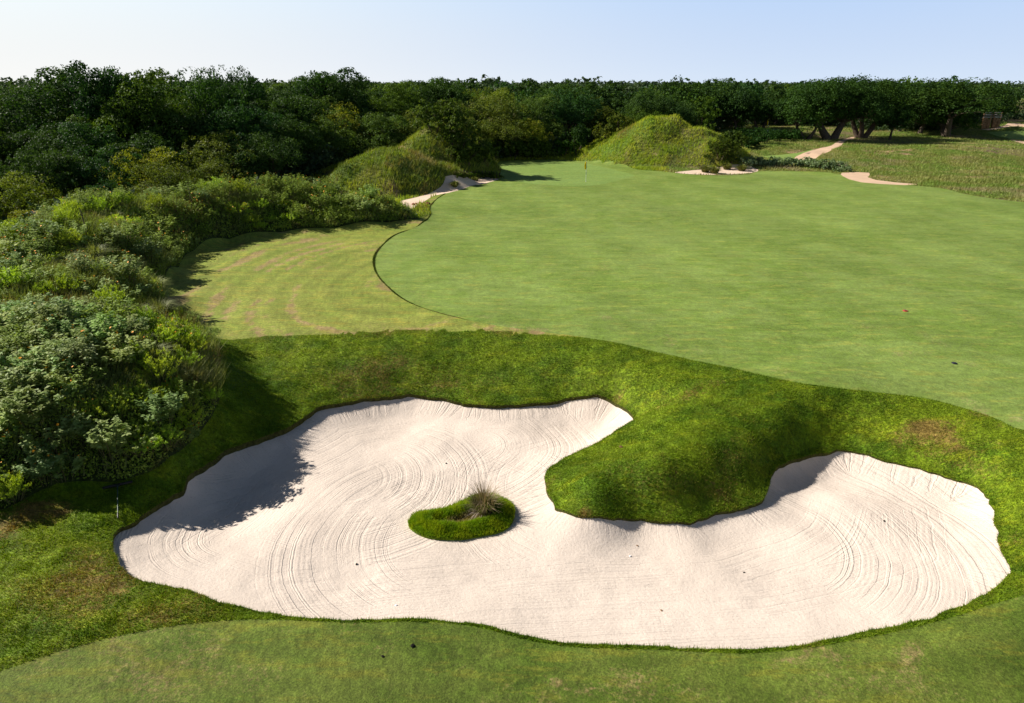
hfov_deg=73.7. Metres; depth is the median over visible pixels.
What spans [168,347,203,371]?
feathery weed
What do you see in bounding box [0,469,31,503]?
feathery weed
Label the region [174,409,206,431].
feathery weed
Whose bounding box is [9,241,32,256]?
silver leaf weed
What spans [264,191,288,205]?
olive weed
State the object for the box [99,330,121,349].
silver leaf weed
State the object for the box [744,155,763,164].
bush
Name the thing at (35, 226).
silver leaf weed
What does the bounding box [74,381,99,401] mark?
silver leaf weed
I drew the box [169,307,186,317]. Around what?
feathery weed
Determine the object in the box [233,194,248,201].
olive weed
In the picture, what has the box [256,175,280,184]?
olive weed
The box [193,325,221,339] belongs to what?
olive weed
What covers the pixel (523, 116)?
vine covered tree
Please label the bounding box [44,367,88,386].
silver leaf weed
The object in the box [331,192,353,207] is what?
olive weed
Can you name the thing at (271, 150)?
broadleaf tree
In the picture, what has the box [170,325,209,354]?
feathery weed
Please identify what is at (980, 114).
broadleaf tree
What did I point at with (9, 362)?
silver leaf weed
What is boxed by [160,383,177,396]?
feathery weed
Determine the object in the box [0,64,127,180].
broadleaf tree
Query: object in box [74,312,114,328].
silver leaf weed
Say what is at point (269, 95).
broadleaf tree
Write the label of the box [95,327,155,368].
silver leaf weed
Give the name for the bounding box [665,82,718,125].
broadleaf tree
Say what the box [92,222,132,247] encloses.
silver leaf weed
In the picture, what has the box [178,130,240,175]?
tree
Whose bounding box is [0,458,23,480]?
silver leaf weed
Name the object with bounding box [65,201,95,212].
feathery weed
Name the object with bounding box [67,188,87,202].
olive weed
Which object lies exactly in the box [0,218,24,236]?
feathery weed
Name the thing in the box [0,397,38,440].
silver leaf weed
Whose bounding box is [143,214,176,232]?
olive weed
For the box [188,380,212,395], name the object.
feathery weed
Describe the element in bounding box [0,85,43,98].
broadleaf tree
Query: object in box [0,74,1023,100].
distant woods
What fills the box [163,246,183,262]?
olive weed
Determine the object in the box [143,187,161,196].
silver leaf weed
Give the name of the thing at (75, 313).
silver leaf weed
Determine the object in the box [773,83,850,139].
oak tree
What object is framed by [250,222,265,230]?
feathery weed
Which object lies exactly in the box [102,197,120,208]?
feathery weed
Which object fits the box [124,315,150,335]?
silver leaf weed
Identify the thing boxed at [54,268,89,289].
olive weed
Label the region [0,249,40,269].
silver leaf weed
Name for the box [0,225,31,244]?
olive weed
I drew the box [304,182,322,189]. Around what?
olive weed
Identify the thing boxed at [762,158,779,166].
bush
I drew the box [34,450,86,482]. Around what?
silver leaf weed
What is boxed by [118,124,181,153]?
broadleaf tree
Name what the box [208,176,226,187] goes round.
feathery weed
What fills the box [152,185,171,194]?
silver leaf weed
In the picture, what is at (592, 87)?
broadleaf tree
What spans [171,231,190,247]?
olive weed
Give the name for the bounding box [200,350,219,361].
feathery weed
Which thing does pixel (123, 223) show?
olive weed
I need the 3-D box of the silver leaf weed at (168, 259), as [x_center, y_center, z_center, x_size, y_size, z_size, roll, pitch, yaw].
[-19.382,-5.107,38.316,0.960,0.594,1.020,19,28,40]
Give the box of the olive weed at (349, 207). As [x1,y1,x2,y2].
[342,202,358,210]
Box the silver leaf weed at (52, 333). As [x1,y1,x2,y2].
[18,324,67,347]
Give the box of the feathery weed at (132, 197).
[124,193,136,202]
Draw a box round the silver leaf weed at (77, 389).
[58,379,85,403]
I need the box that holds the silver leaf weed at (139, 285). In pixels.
[105,278,151,298]
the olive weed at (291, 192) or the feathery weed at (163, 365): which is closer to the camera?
the feathery weed at (163, 365)
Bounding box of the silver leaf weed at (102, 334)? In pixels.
[73,310,128,344]
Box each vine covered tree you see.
[0,170,72,220]
[5,209,51,223]
[57,188,142,199]
[92,146,195,194]
[130,161,218,196]
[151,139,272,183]
[152,157,229,187]
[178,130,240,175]
[296,95,339,124]
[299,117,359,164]
[307,106,355,150]
[312,101,397,152]
[335,111,409,153]
[353,114,418,149]
[375,91,421,117]
[392,109,459,142]
[400,103,433,136]
[436,100,486,121]
[440,95,538,145]
[443,116,501,141]
[462,87,516,123]
[462,99,501,122]
[478,117,532,156]
[483,103,520,119]
[506,96,567,141]
[509,92,559,128]
[513,118,553,145]
[569,97,614,131]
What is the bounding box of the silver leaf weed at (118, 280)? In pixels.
[105,276,124,287]
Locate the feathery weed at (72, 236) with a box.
[55,228,84,246]
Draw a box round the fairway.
[375,160,1023,429]
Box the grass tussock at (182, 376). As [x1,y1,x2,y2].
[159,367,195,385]
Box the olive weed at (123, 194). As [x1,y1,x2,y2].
[99,187,132,198]
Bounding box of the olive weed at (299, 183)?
[281,178,307,190]
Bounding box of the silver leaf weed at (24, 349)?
[6,345,40,364]
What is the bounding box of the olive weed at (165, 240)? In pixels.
[144,236,172,248]
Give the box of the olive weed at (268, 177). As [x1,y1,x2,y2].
[260,171,276,184]
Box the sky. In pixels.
[0,0,1023,83]
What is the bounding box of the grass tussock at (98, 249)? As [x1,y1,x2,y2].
[68,239,118,257]
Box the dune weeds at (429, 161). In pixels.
[308,121,500,195]
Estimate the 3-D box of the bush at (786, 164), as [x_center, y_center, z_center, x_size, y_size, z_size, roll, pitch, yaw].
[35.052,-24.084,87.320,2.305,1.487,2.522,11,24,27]
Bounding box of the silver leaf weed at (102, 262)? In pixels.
[83,256,108,271]
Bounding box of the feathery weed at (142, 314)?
[130,305,157,323]
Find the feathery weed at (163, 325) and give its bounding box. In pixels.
[151,318,187,342]
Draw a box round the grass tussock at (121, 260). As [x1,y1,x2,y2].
[113,256,147,267]
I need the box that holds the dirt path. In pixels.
[795,123,1023,184]
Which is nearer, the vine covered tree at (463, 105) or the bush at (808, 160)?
the bush at (808, 160)
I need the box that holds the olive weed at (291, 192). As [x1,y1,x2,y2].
[282,183,301,198]
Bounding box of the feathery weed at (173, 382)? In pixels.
[162,374,185,390]
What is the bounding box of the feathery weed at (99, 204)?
[86,195,112,214]
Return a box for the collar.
[0,595,1023,702]
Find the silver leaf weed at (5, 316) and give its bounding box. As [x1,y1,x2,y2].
[0,304,35,333]
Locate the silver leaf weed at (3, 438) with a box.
[0,419,18,441]
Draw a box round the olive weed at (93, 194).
[81,188,106,199]
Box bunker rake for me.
[102,480,131,518]
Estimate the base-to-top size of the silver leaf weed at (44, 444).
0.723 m
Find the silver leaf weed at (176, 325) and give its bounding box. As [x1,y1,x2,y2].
[158,318,185,345]
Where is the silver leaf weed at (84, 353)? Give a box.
[47,335,98,371]
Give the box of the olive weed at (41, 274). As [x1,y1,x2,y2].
[15,263,69,287]
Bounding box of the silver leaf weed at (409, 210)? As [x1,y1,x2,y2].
[403,206,411,214]
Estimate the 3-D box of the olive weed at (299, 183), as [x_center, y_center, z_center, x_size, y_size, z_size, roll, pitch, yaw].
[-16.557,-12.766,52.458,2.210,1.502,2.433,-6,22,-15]
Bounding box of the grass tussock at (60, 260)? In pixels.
[49,255,76,265]
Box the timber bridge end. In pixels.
[980,112,1002,128]
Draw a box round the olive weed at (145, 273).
[125,266,152,281]
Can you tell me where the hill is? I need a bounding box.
[0,190,417,509]
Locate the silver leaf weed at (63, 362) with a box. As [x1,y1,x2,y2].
[6,347,76,381]
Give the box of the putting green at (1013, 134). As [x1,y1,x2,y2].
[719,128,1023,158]
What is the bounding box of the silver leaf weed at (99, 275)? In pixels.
[86,272,108,279]
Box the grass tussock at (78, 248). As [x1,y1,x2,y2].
[72,244,88,254]
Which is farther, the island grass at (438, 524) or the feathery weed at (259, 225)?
the feathery weed at (259, 225)
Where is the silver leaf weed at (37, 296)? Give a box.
[20,291,46,302]
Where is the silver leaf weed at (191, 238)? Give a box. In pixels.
[183,236,199,247]
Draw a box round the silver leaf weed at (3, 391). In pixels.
[0,369,27,398]
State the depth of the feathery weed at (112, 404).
20.74 m
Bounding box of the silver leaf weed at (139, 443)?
[105,424,157,458]
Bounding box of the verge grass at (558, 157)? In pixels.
[304,148,668,216]
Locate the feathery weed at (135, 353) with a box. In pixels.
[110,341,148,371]
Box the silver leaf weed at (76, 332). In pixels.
[44,324,102,354]
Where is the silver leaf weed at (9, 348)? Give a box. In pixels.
[0,343,25,358]
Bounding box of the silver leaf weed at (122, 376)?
[108,369,136,384]
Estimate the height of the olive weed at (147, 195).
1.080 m
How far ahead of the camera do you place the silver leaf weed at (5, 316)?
23.95 m
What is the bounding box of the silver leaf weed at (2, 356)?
[0,349,31,374]
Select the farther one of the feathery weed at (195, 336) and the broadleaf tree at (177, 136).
the broadleaf tree at (177, 136)
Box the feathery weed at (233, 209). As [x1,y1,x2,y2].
[225,201,248,216]
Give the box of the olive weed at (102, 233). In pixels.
[95,226,115,241]
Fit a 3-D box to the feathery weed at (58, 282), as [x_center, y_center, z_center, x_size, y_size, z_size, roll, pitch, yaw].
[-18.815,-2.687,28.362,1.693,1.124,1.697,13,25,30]
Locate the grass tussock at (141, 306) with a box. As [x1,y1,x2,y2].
[132,301,160,312]
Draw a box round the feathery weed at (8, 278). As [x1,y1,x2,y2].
[0,264,36,292]
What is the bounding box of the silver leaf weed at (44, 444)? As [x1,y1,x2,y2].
[20,439,55,457]
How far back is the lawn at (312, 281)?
35.90 m
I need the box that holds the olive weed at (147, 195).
[140,189,158,204]
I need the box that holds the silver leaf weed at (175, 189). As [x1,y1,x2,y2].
[169,181,195,197]
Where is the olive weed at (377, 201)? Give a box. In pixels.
[360,193,382,205]
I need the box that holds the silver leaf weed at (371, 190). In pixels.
[359,182,379,198]
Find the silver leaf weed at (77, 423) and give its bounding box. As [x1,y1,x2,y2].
[53,408,94,444]
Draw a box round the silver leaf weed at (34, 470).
[16,448,61,486]
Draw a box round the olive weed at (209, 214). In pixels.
[190,207,214,220]
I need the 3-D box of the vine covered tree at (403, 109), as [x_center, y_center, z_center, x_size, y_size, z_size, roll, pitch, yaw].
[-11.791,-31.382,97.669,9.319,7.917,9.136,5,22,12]
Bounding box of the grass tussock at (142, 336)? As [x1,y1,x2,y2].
[131,331,163,343]
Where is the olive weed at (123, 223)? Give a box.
[98,219,141,244]
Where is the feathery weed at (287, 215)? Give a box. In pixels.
[280,211,298,223]
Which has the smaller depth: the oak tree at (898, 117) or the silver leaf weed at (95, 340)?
the silver leaf weed at (95, 340)
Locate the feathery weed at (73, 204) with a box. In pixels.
[51,196,82,213]
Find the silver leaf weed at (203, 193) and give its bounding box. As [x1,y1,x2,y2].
[193,187,210,202]
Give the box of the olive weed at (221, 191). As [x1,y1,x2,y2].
[215,188,228,197]
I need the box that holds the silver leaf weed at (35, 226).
[9,217,60,248]
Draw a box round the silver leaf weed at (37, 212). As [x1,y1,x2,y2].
[29,208,55,220]
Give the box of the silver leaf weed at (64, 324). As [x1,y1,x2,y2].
[36,313,79,342]
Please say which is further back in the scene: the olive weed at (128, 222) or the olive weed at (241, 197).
the olive weed at (241, 197)
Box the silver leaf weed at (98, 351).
[71,343,110,365]
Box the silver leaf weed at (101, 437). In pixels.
[83,415,134,460]
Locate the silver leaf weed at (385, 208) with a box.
[373,200,392,212]
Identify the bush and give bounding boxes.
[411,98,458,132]
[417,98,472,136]
[435,113,481,150]
[445,141,488,166]
[455,170,471,177]
[479,171,488,177]
[490,172,503,178]
[492,142,515,158]
[497,138,530,157]
[510,137,545,158]
[547,119,572,144]
[554,139,574,156]
[562,123,590,154]
[592,122,616,139]
[607,110,634,129]
[703,138,739,160]
[718,130,751,151]
[720,151,740,163]
[730,127,754,134]
[738,157,757,165]
[741,128,769,140]
[743,137,763,147]
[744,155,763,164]
[749,127,780,142]
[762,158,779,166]
[769,155,787,165]
[773,129,798,140]
[776,157,795,165]
[784,129,803,139]
[787,156,802,165]
[794,158,809,166]
[800,157,816,166]
[809,158,829,168]
[816,158,836,168]
[827,160,848,168]
[830,164,851,171]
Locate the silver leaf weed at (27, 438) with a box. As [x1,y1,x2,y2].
[17,419,79,455]
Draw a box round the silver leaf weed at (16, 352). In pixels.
[0,340,44,368]
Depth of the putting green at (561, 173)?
81.02 m
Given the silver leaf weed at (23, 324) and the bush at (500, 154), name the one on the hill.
the silver leaf weed at (23, 324)
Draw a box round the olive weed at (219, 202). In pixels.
[208,198,228,209]
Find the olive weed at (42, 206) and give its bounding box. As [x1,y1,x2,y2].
[33,199,61,213]
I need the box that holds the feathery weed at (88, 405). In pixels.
[75,395,100,419]
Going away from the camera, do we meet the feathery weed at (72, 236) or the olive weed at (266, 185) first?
the feathery weed at (72, 236)
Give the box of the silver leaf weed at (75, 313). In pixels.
[53,295,98,320]
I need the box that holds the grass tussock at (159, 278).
[148,275,170,288]
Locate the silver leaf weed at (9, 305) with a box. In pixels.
[0,300,28,330]
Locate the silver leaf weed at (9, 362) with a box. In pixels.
[0,355,19,371]
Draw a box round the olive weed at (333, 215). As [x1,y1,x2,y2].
[324,206,340,221]
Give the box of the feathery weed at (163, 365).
[133,347,181,386]
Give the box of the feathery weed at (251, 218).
[240,213,262,226]
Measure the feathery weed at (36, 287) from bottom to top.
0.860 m
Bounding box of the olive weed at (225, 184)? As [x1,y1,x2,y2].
[211,171,235,194]
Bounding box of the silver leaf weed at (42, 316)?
[21,299,74,336]
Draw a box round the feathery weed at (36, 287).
[27,280,54,294]
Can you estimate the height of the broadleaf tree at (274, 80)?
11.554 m
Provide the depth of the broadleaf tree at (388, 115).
95.21 m
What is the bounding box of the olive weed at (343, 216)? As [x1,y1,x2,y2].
[331,211,352,223]
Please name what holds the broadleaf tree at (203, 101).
on the ground at (656, 135)
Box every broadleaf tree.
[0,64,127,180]
[0,82,16,92]
[0,83,68,97]
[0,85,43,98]
[0,89,47,128]
[0,117,17,163]
[0,123,35,175]
[0,124,60,201]
[0,131,10,154]
[0,159,51,221]
[7,135,100,202]
[8,121,88,192]
[12,114,57,132]
[14,147,101,204]
[22,76,63,91]
[45,121,142,182]
[46,106,128,139]
[56,145,147,192]
[60,114,127,147]
[63,59,143,139]
[80,176,138,195]
[92,67,200,150]
[92,130,208,175]
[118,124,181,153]
[124,115,167,137]
[131,100,226,150]
[150,66,249,129]
[190,98,284,155]
[197,64,272,112]
[198,78,265,100]
[212,144,269,180]
[227,131,307,176]
[249,91,328,134]
[254,115,311,151]
[257,113,325,166]
[262,78,285,87]
[262,85,298,100]
[262,88,302,153]
[266,76,306,93]
[273,79,296,94]
[291,67,376,116]
[321,78,375,122]
[357,103,380,120]
[361,88,390,117]
[363,84,395,100]
[368,82,390,99]
[375,82,434,122]
[377,86,410,105]
[383,111,408,139]
[398,79,430,99]
[407,80,469,119]
[426,76,471,102]
[457,77,494,96]
[472,86,510,102]
[490,80,529,101]
[509,87,538,103]
[510,78,540,101]
[526,79,567,99]
[536,78,593,112]
[537,88,603,128]
[541,95,581,133]
[571,84,612,130]
[575,81,600,125]
[589,88,631,128]
[600,92,644,126]
[604,80,635,106]
[615,88,674,122]
[622,106,661,123]
[627,83,669,96]
[630,85,666,99]
[641,89,682,107]
[645,97,699,123]
[653,75,706,99]
[662,106,688,121]
[665,81,715,109]
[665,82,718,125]
[685,96,721,131]
[692,79,723,124]
[699,77,751,128]
[705,78,750,91]
[717,87,740,127]
[720,88,744,128]
[740,81,762,119]
[740,81,763,120]
[751,86,777,121]
[759,80,792,124]
[856,82,886,125]
[890,76,927,131]
[900,77,1021,136]
[936,75,975,129]
[963,86,1002,123]
[973,87,1003,122]
[978,81,1023,116]
[987,81,1014,115]
[996,80,1023,115]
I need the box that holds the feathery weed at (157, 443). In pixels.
[123,433,161,456]
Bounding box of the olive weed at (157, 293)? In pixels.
[145,283,166,300]
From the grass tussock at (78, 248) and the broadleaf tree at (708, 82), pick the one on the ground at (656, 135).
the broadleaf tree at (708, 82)
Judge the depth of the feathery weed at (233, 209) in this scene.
47.86 m
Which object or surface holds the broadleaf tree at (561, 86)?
on the ground at (656, 135)
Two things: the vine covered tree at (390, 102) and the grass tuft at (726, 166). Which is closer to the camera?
the grass tuft at (726, 166)
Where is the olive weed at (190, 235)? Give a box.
[180,229,197,238]
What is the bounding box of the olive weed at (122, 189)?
[112,184,131,194]
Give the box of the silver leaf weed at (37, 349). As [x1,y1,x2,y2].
[21,339,69,367]
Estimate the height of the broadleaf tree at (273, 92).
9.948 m
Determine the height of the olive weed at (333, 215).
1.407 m
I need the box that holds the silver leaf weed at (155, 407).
[135,389,185,429]
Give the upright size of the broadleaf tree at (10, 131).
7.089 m
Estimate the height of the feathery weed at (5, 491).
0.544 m
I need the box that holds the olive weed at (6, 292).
[0,286,14,298]
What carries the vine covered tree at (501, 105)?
on the ground at (656, 135)
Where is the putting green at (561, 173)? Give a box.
[498,162,633,185]
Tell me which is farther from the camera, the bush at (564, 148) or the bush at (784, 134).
the bush at (784, 134)
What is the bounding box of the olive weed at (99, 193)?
[88,188,120,201]
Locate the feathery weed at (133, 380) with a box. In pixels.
[116,371,149,387]
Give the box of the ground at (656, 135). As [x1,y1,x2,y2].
[0,98,1023,220]
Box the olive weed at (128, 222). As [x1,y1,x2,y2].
[114,215,137,228]
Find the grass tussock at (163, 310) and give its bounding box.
[140,297,180,315]
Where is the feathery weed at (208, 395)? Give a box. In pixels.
[201,387,223,405]
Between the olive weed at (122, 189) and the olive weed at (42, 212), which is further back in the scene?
the olive weed at (122, 189)
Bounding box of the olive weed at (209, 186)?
[184,179,217,192]
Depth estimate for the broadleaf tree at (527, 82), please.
124.67 m
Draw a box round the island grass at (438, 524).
[407,493,514,538]
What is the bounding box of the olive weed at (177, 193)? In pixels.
[173,187,192,197]
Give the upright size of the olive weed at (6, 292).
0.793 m
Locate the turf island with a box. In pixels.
[409,508,514,538]
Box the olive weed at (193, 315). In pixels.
[183,311,203,322]
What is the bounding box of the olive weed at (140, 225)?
[133,218,146,230]
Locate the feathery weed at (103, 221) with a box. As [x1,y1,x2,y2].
[97,218,111,225]
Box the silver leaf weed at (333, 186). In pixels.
[328,183,339,193]
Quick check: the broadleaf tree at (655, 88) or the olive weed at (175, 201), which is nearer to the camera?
the olive weed at (175, 201)
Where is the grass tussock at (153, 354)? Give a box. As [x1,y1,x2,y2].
[133,341,178,363]
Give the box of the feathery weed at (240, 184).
[228,178,251,195]
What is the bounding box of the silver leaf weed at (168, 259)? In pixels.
[159,255,176,263]
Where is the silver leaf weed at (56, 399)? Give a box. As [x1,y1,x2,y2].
[1,375,72,410]
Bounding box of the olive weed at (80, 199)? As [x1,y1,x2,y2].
[64,189,96,209]
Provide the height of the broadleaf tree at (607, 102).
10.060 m
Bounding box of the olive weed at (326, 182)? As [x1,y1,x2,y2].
[319,176,336,185]
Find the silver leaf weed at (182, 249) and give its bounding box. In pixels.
[171,245,183,252]
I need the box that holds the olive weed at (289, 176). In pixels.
[285,173,308,184]
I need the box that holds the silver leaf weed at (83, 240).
[76,235,97,247]
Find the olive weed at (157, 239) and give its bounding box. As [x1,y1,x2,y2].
[134,222,170,252]
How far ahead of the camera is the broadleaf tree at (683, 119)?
113.93 m
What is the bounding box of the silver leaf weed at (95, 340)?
[70,332,103,349]
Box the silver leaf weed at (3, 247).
[0,236,18,258]
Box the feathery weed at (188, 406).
[175,400,199,419]
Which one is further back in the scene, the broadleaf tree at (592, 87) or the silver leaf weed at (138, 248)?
the broadleaf tree at (592, 87)
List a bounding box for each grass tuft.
[449,181,459,186]
[453,169,463,174]
[471,176,480,180]
[698,165,711,172]
[707,167,722,173]
[720,162,733,169]
[736,164,749,170]
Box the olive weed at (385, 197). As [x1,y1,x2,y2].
[375,191,394,205]
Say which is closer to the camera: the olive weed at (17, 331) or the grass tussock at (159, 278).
the olive weed at (17, 331)
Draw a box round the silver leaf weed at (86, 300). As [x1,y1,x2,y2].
[72,293,105,312]
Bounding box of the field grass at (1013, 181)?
[664,115,1023,201]
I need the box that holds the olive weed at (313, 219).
[303,216,320,224]
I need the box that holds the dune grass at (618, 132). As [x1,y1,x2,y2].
[567,114,754,166]
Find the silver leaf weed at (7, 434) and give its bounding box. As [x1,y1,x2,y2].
[0,428,16,452]
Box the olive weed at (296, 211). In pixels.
[287,202,307,222]
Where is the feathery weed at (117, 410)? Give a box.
[103,404,134,418]
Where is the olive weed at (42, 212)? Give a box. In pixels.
[38,208,54,215]
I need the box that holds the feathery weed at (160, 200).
[144,193,168,211]
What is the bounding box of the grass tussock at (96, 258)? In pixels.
[80,252,116,264]
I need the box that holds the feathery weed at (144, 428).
[121,419,158,439]
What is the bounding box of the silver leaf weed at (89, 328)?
[67,316,100,336]
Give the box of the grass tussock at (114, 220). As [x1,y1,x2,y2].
[111,217,122,227]
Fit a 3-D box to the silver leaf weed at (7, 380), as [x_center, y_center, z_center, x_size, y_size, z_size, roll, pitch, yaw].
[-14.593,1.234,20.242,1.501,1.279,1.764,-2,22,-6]
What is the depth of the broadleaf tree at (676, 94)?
123.49 m
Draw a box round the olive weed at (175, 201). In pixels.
[162,192,185,211]
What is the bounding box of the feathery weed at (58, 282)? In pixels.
[38,272,81,297]
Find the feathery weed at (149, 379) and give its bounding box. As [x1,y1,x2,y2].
[132,370,155,381]
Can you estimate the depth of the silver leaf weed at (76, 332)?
22.34 m
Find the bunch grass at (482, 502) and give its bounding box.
[457,478,508,519]
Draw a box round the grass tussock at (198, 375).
[185,367,207,382]
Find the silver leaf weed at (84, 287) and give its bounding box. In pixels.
[70,277,118,292]
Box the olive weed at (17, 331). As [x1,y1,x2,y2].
[0,314,58,348]
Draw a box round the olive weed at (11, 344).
[0,324,38,352]
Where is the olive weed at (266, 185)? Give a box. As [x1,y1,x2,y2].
[259,180,272,192]
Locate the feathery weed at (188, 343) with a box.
[164,333,207,359]
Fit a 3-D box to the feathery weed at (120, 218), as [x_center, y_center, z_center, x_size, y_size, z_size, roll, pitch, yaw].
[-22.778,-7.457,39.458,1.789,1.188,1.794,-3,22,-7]
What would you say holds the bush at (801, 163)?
on the ground at (656, 135)
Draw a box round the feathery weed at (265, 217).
[264,215,274,222]
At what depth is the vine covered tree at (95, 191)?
54.38 m
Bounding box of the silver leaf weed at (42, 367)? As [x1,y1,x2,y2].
[0,355,65,387]
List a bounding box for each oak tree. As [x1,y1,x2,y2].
[706,87,760,129]
[738,94,782,129]
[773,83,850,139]
[776,74,893,139]
[850,76,914,138]
[875,105,911,139]
[891,77,976,133]
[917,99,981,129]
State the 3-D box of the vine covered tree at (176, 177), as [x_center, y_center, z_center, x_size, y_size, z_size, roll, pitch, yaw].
[-28.803,-13.328,58.690,7.247,5.604,7.105,-12,25,-28]
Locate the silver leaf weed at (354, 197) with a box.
[345,191,362,203]
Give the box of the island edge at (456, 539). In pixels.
[409,515,514,540]
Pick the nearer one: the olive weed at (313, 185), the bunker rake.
the bunker rake
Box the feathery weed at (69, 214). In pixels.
[51,204,79,227]
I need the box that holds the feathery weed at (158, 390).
[127,385,169,409]
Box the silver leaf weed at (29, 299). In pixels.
[8,297,36,310]
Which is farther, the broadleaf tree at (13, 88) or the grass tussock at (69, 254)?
the broadleaf tree at (13, 88)
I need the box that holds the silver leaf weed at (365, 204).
[349,195,374,214]
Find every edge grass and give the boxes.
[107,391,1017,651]
[372,193,467,319]
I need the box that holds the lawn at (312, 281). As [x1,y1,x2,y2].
[163,194,575,339]
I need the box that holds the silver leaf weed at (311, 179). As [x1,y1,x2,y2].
[299,175,320,185]
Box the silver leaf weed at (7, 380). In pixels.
[0,370,49,403]
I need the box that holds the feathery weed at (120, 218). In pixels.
[105,214,134,227]
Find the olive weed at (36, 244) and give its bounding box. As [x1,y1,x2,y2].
[15,224,56,260]
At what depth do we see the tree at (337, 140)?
80.53 m
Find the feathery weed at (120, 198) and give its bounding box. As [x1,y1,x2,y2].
[108,192,130,207]
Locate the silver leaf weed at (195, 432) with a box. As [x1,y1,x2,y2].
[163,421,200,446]
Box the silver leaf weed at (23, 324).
[10,305,49,331]
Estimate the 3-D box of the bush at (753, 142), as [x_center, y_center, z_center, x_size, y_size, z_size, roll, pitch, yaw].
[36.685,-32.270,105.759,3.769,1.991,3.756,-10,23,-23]
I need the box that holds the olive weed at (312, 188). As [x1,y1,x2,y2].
[301,180,316,191]
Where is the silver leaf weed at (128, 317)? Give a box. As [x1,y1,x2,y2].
[99,314,148,340]
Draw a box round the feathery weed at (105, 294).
[90,283,125,304]
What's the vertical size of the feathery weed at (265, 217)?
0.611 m
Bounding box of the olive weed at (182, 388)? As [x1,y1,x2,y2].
[164,376,202,410]
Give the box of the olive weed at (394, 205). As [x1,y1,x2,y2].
[388,200,407,212]
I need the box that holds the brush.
[0,109,1023,223]
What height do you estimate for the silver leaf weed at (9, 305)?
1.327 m
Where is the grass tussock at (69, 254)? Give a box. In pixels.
[58,251,80,261]
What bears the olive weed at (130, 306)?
on the hill
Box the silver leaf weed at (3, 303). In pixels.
[0,299,10,308]
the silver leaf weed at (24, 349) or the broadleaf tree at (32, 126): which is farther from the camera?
the broadleaf tree at (32, 126)
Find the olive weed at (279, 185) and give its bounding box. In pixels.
[262,179,285,190]
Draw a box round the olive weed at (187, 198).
[180,190,203,200]
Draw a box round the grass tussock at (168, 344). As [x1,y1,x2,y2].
[154,337,180,349]
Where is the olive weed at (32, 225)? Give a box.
[19,216,43,232]
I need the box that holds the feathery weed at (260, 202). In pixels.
[247,198,269,212]
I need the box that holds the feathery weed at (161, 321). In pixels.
[150,311,186,329]
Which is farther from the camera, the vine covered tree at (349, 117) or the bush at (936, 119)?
the bush at (936, 119)
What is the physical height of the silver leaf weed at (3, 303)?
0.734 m
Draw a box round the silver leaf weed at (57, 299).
[19,290,76,322]
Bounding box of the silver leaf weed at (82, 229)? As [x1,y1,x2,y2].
[48,220,91,237]
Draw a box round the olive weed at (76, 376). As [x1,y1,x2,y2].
[42,360,107,393]
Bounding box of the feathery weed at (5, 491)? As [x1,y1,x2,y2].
[0,484,14,501]
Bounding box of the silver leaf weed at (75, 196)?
[62,191,91,201]
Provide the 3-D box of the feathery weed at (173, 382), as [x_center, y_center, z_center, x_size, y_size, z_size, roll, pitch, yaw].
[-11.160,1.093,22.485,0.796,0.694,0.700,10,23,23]
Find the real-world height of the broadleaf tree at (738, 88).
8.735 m
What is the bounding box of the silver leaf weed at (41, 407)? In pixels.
[0,384,59,431]
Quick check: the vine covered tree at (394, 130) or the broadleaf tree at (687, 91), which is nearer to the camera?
the vine covered tree at (394, 130)
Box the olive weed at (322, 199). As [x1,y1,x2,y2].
[308,186,336,210]
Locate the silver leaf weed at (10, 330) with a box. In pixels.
[0,320,23,339]
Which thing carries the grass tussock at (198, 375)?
on the hill
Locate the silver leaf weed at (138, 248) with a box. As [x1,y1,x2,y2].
[127,235,162,265]
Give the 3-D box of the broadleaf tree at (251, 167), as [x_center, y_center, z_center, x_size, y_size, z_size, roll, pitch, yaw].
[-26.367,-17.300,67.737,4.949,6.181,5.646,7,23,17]
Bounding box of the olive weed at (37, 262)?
[5,252,51,269]
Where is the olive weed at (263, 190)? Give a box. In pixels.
[244,186,270,199]
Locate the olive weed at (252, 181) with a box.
[240,174,264,187]
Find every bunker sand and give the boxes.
[113,397,1010,648]
[401,164,757,206]
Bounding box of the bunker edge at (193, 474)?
[112,394,1009,565]
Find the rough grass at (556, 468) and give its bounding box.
[0,328,1023,668]
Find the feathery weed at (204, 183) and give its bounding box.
[196,178,214,189]
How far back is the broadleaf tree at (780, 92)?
172.52 m
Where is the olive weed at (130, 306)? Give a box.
[78,291,138,323]
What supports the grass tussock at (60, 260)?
on the hill
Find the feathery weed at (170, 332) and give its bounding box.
[133,326,180,344]
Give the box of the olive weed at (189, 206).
[176,199,202,213]
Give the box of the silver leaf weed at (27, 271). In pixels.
[0,260,44,282]
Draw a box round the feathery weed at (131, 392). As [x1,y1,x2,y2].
[106,381,148,409]
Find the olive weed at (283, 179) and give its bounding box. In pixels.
[270,174,294,188]
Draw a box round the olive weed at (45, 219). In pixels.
[14,208,63,231]
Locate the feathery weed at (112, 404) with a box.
[87,394,127,423]
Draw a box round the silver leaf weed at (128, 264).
[101,248,143,286]
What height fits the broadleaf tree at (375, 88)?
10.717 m
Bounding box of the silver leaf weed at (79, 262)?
[61,249,94,272]
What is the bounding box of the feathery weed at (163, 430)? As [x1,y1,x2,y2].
[148,423,184,450]
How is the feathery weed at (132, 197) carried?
on the hill
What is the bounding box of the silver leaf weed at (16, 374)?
[0,365,50,394]

